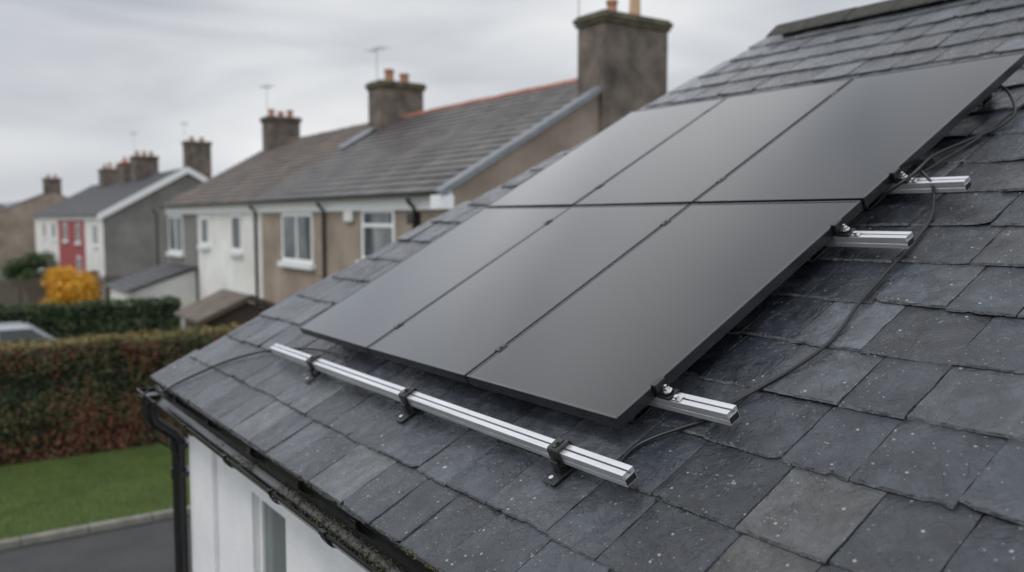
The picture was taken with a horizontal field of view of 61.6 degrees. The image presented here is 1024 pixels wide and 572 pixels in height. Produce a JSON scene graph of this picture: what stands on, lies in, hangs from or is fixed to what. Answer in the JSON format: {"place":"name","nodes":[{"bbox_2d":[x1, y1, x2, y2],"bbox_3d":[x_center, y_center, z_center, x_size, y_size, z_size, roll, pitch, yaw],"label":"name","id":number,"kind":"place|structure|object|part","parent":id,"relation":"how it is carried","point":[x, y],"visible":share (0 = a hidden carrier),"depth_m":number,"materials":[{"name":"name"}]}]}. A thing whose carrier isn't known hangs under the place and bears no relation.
{"place":"outdoors","nodes":[
{"label":"outdoors","id":0,"kind":"place"},
{"bbox_2d":[0,201,19,205],"bbox_3d":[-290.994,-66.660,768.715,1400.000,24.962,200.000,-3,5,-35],"label":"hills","id":1,"kind":"structure","parent":0,"point":[8,203],"depth_m":736.69,"materials":[{"name":"grey"}]},
{"bbox_2d":[0,267,158,546],"bbox_3d":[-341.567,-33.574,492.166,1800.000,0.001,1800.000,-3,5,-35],"label":"ground","id":2,"kind":"structure","parent":0,"point":[2,272],"depth_m":55.51,"materials":[{"name":"green plant"}]},
{"bbox_2d":[1,250,63,302],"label":"bush","id":3,"kind":"object","parent":2,"relation":"on","point":[29,266],"visible":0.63,"depth_m":46.23,"materials":[{"name":"green plant"}]},
{"bbox_2d":[0,174,67,266],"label":"brown house","id":4,"kind":"structure","parent":2,"relation":"on","point":[17,232],"depth_m":87.20,"materials":[{"name":"paint"}]},
{"bbox_2d":[31,163,117,271],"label":"white house","id":5,"kind":"structure","parent":2,"relation":"on","point":[46,227],"depth_m":71.91,"materials":[{"name":"paint"}]},
{"bbox_2d":[42,223,46,239],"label":"window","id":6,"kind":"structure","parent":5,"relation":"in","point":[44,224],"depth_m":73.11,"materials":[{"name":"grey glass"}]},
{"bbox_2d":[51,223,55,240],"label":"window","id":7,"kind":"structure","parent":5,"relation":"in","point":[53,224],"depth_m":68.21,"materials":[{"name":"grey glass"}]},
{"bbox_2d":[0,505,190,549],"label":"kerb","id":8,"kind":"structure","parent":2,"relation":"on","point":[31,539],"depth_m":13.13,"materials":[{"name":"concrete"}]},
{"bbox_2d":[53,132,159,273],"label":"red house","id":9,"kind":"structure","parent":2,"relation":"on","point":[136,169],"depth_m":61.51,"materials":[{"name":"paint"}]},
{"bbox_2d":[62,223,67,242],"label":"window","id":10,"kind":"structure","parent":9,"relation":"in","point":[65,232],"depth_m":62.93,"materials":[{"name":"grey glass"}]},
{"bbox_2d":[74,223,80,244],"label":"window","id":11,"kind":"structure","parent":9,"relation":"in","point":[78,238],"depth_m":57.99,"materials":[{"name":"grey glass"}]},
{"bbox_2d":[77,256,81,273],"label":"window","id":12,"kind":"structure","parent":9,"relation":"in","point":[79,263],"depth_m":58.18,"materials":[{"name":"white plastic"}]},
{"bbox_2d":[0,322,244,466],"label":"hedge","id":13,"kind":"object","parent":2,"relation":"on","point":[67,398],"visible":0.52,"depth_m":17.40,"materials":[{"name":"green plant"}]},
{"bbox_2d":[79,123,212,298],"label":"gable house","id":14,"kind":"structure","parent":2,"relation":"on","point":[120,234],"depth_m":51.71,"materials":[{"name":"paint"}]},
{"bbox_2d":[91,224,97,247],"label":"window","id":15,"kind":"structure","parent":14,"relation":"in","point":[94,226],"depth_m":52.49,"materials":[{"name":"grey glass"}]},
{"bbox_2d":[103,85,313,330],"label":"terraced house","id":16,"kind":"structure","parent":2,"relation":"on","point":[176,275],"depth_m":31.89,"materials":[{"name":"white paint"}]},
{"bbox_2d":[166,215,184,256],"bbox_3d":[-12.849,-1.916,32.735,0.160,1.566,2.342,-3,5,-35],"label":"window","id":17,"kind":"structure","parent":16,"relation":"in","point":[175,222],"depth_m":32.69,"materials":[{"name":"white plastic"}]},
{"bbox_2d":[188,122,370,306],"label":"terraced house","id":18,"kind":"structure","parent":2,"relation":"on","point":[229,246],"depth_m":27.59,"materials":[{"name":"white paint"}]},
{"bbox_2d":[197,217,210,249],"bbox_3d":[-10.565,-1.821,29.433,0.160,1.107,1.185,-3,5,-35],"label":"window","id":19,"kind":"structure","parent":18,"relation":"in","point":[204,221],"depth_m":29.42,"materials":[{"name":"white plastic"}]},
{"bbox_2d":[227,214,243,255],"bbox_3d":[-8.553,-1.576,26.538,0.160,1.271,1.239,-3,5,-35],"label":"window","id":20,"kind":"structure","parent":18,"relation":"in","point":[236,220],"depth_m":26.52,"materials":[{"name":"white plastic"}]},
{"bbox_2d":[250,0,672,307],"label":"terraced house","id":21,"kind":"structure","parent":2,"relation":"on","point":[406,165],"depth_m":18.77,"materials":[{"name":"grey tile"}]},
{"bbox_2d":[277,213,315,269],"bbox_3d":[-5.617,-1.185,22.317,0.160,1.427,2.409,-3,5,-35],"label":"window","id":22,"kind":"structure","parent":21,"relation":"in","point":[297,228],"depth_m":22.26,"materials":[{"name":"white plastic"}]},
{"bbox_2d":[356,210,395,261],"bbox_3d":[-2.901,-1.021,18.394,0.160,1.282,1.826,-3,5,-35],"label":"window","id":23,"kind":"structure","parent":21,"relation":"in","point":[378,228],"depth_m":18.46,"materials":[{"name":"white plastic"}]},
{"bbox_2d":[136,0,1023,571],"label":"slate roofed house","id":24,"kind":"structure","parent":2,"relation":"on","point":[882,430],"depth_m":3.54,"materials":[{"name":"stone"}]},
{"bbox_2d":[141,347,347,554],"bbox_3d":[-1.956,1.348,6.224,2.372,1.934,0.411,3,6,38],"label":"cable","id":25,"kind":"object","parent":24,"relation":"attached to","point":[207,369],"visible":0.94,"depth_m":6.60,"materials":[{"name":"rubber"}]},
{"bbox_2d":[259,498,286,571],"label":"window","id":26,"kind":"structure","parent":24,"relation":"in","point":[272,525],"depth_m":5.82,"materials":[{"name":"white plastic"}]},
{"bbox_2d":[303,354,321,382],"bbox_3d":[-1.245,0.520,5.434,0.138,0.169,0.076,-3,5,-35],"label":"rail foot","id":27,"kind":"object","parent":24,"relation":"attached to","point":[310,360],"visible":0.8,"depth_m":5.41},
{"bbox_2d":[395,386,418,422],"bbox_3d":[-0.522,0.601,4.393,0.138,0.169,0.076,-3,5,-35],"label":"rail foot","id":28,"kind":"object","parent":24,"relation":"attached to","point":[407,413],"visible":0.74,"depth_m":4.37},
{"bbox_2d":[542,437,573,485],"bbox_3d":[0.195,0.681,3.361,0.138,0.169,0.076,-3,5,-35],"label":"rail foot","id":29,"kind":"object","parent":24,"relation":"attached to","point":[561,470],"visible":0.77,"depth_m":3.33},
{"bbox_2d":[270,343,637,486],"bbox_3d":[-0.626,0.558,4.543,0.075,0.073,3.671,-3,5,-35],"label":"mounting rail","id":30,"kind":"object","parent":29,"relation":"attached to","point":[613,470],"visible":1,"depth_m":3.81,"materials":[{"name":"metal"}]},
{"bbox_2d":[628,405,653,424],"bbox_3d":[0.522,0.499,3.513,0.138,0.108,0.076,-3,5,-35],"label":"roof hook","id":31,"kind":"object","parent":24,"relation":"attached to","point":[640,414],"visible":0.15,"depth_m":3.48,"materials":[{"name":"black metal"}]},
{"bbox_2d":[648,392,739,425],"bbox_3d":[-0.262,0.349,4.639,0.075,0.073,3.741,-3,5,-35],"label":"mounting rail","id":32,"kind":"object","parent":24,"relation":"attached to","point":[711,410],"visible":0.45,"depth_m":3.21,"materials":[{"name":"metal"}]},
{"bbox_2d":[299,207,569,353],"bbox_3d":[-0.528,-0.105,5.917,1.551,0.887,1.084,-3,6,-35],"label":"solar panel","id":33,"kind":"object","parent":32,"relation":"attached to","point":[367,315],"visible":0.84,"depth_m":5.84,"materials":[{"name":"black glass"}]},
{"bbox_2d":[368,204,688,383],"bbox_3d":[0.097,-0.034,5.015,1.551,0.887,1.084,-3,5,-35],"label":"solar panel","id":34,"kind":"object","parent":32,"relation":"attached to","point":[460,332],"visible":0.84,"depth_m":4.92,"materials":[{"name":"black glass"}]},
{"bbox_2d":[466,200,862,428],"bbox_3d":[0.724,0.037,4.112,1.551,0.887,1.084,-3,5,-35],"label":"solar panel","id":35,"kind":"object","parent":32,"relation":"attached to","point":[673,299],"visible":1,"depth_m":3.97,"materials":[{"name":"black glass"}]},
{"bbox_2d":[495,343,506,350],"bbox_3d":[-0.055,0.305,4.264,0.054,0.032,0.032,-3,5,-35],"label":"clamp","id":36,"kind":"object","parent":35,"relation":"attached to","point":[500,347],"visible":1,"depth_m":4.26,"materials":[{"name":"black metal"}]},
{"bbox_2d":[650,376,684,401],"bbox_3d":[0.609,0.401,3.333,0.081,0.080,0.128,-3,5,-35],"label":"end clamp","id":37,"kind":"object","parent":32,"relation":"attached to","point":[662,389],"visible":1,"depth_m":3.34,"materials":[{"name":"black metal"}]},
{"bbox_2d":[619,167,935,462],"bbox_3d":[1.264,0.075,3.596,1.996,1.217,0.369,-3,5,-35],"label":"cable","id":38,"kind":"object","parent":24,"relation":"on","point":[812,355],"visible":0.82,"depth_m":3.35,"materials":[{"name":"black rubber"}]},
{"bbox_2d":[805,246,829,262],"bbox_3d":[1.444,-0.167,4.101,0.138,0.108,0.076,-3,5,-35],"label":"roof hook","id":39,"kind":"object","parent":24,"relation":"attached to","point":[816,255],"visible":0.23,"depth_m":4.08,"materials":[{"name":"black metal"}]},
{"bbox_2d":[824,231,914,248],"bbox_3d":[0.656,-0.317,5.231,0.075,0.074,3.731,-3,5,-35],"label":"mounting rail","id":40,"kind":"object","parent":24,"relation":"attached to","point":[889,239],"visible":0.34,"depth_m":3.81,"materials":[{"name":"metal"}]},
{"bbox_2d":[830,219,861,236],"bbox_3d":[1.530,-0.266,3.921,0.081,0.080,0.128,-3,5,-35],"label":"end clamp","id":41,"kind":"object","parent":40,"relation":"attached to","point":[840,229],"visible":1,"depth_m":3.93,"materials":[{"name":"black metal"}]},
{"bbox_2d":[863,195,885,209],"bbox_3d":[1.818,-0.438,4.339,0.138,0.108,0.076,-3,5,-35],"label":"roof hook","id":42,"kind":"object","parent":24,"relation":"attached to","point":[872,204],"visible":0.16,"depth_m":4.31,"materials":[{"name":"black metal"}]},
{"bbox_2d":[884,176,971,193],"bbox_3d":[1.030,-0.588,5.470,0.075,0.074,3.731,-3,5,-35],"label":"mounting rail","id":43,"kind":"object","parent":24,"relation":"attached to","point":[951,184],"visible":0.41,"depth_m":4.04,"materials":[{"name":"metal"}]},
{"bbox_2d":[486,97,725,207],"bbox_3d":[0.742,-1.026,6.730,1.551,0.887,1.084,-3,5,-35],"label":"solar panel","id":44,"kind":"object","parent":43,"relation":"attached to","point":[578,173],"visible":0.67,"depth_m":6.66,"materials":[{"name":"black glass"}]},
{"bbox_2d":[694,52,1023,206],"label":"solar panel","id":45,"kind":"object","parent":43,"relation":"attached to","point":[858,138],"visible":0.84,"depth_m":4.80,"materials":[{"name":"black glass"}]},
{"bbox_2d":[876,85,1016,199],"bbox_3d":[2.347,-0.790,4.452,1.264,0.702,0.284,-4,6,-39],"label":"cable","id":46,"kind":"object","parent":45,"relation":"attached to","point":[929,158],"visible":0.91,"depth_m":4.45,"materials":[{"name":"rubber"}]},
{"bbox_2d":[888,167,919,183],"bbox_3d":[1.904,-0.536,4.160,0.081,0.080,0.128,-3,5,-35],"label":"end clamp","id":47,"kind":"object","parent":43,"relation":"attached to","point":[897,175],"visible":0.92,"depth_m":4.17,"materials":[{"name":"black metal"}]},
{"bbox_2d":[913,103,1023,177],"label":"cable","id":48,"kind":"object","parent":24,"relation":"attached to","point":[967,144],"visible":0.87,"depth_m":4.44,"materials":[{"name":"rubber"}]},
{"bbox_2d":[978,94,996,106],"bbox_3d":[2.696,-1.073,4.900,0.138,0.108,0.076,-3,5,-35],"label":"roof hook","id":49,"kind":"object","parent":24,"relation":"attached to","point":[987,100],"visible":0.23,"depth_m":4.87,"materials":[{"name":"black metal"}]},
{"bbox_2d":[84,270,101,287],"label":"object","id":50,"kind":"object","parent":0,"point":[96,272],"visible":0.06,"depth_m":48.85,"materials":[{"name":"white concrete"}]},
{"bbox_2d":[0,443,190,539],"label":"lawn","id":51,"kind":"structure","parent":0,"point":[91,496],"depth_m":15.07,"materials":[{"name":"green plant"}]},
{"bbox_2d":[0,515,192,571],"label":"driveway","id":52,"kind":"structure","parent":0,"point":[147,547],"depth_m":12.39,"materials":[{"name":"grey asphalt"}]},
{"bbox_2d":[174,289,275,334],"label":"garden shed","id":53,"kind":"structure","parent":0,"point":[225,307],"depth_m":21.34,"materials":[{"name":"brown wood"}]},
{"bbox_2d":[0,0,885,202],"label":"sky","id":54,"kind":"structure","parent":0,"point":[78,77],"materials":[{"name":"grey"}]},
{"label":"yard","id":55,"kind":"structure","parent":0,"visible":0},
{"bbox_2d":[0,322,74,346],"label":"parked car","id":56,"kind":"object","parent":55,"relation":"on","point":[10,331],"visible":0.07,"depth_m":24.52,"materials":[{"name":"silver metal"}]},
{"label":"windows","id":57,"kind":"part","parent":56,"relation":"part of","materials":[{"name":"grey glass"}]},
{"bbox_2d":[0,274,120,310],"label":"fence","id":58,"kind":"object","parent":55,"relation":"on","point":[105,279],"visible":0.32,"depth_m":43.86,"materials":[{"name":"brown wood"}]},
{"bbox_2d":[37,264,102,306],"bbox_3d":[-20.161,0.414,38.843,2.580,2.777,3.296,0,4,-3],"label":"bush","id":59,"kind":"object","parent":55,"relation":"on","point":[68,283],"visible":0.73,"depth_m":38.49,"materials":[{"name":"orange plant"}]},
{"bbox_2d":[0,295,181,341],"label":"hedge","id":60,"kind":"object","parent":55,"relation":"on","point":[56,320],"visible":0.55,"depth_m":27.62,"materials":[{"name":"green plant"}]},
{"bbox_3d":[1.837,-1.231,6.133,0.075,0.074,3.181,-3,5,-35],"label":"rail","id":61,"kind":"object","parent":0,"visible":0},
{"bbox_2d":[574,78,852,205],"bbox_3d":[1.368,-0.957,5.827,1.551,0.887,1.084,-3,5,-35],"label":"solar panel","id":62,"kind":"object","parent":61,"relation":"attached to","point":[694,160],"visible":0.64,"depth_m":5.74,"materials":[{"name":"black glass"}]}
]}

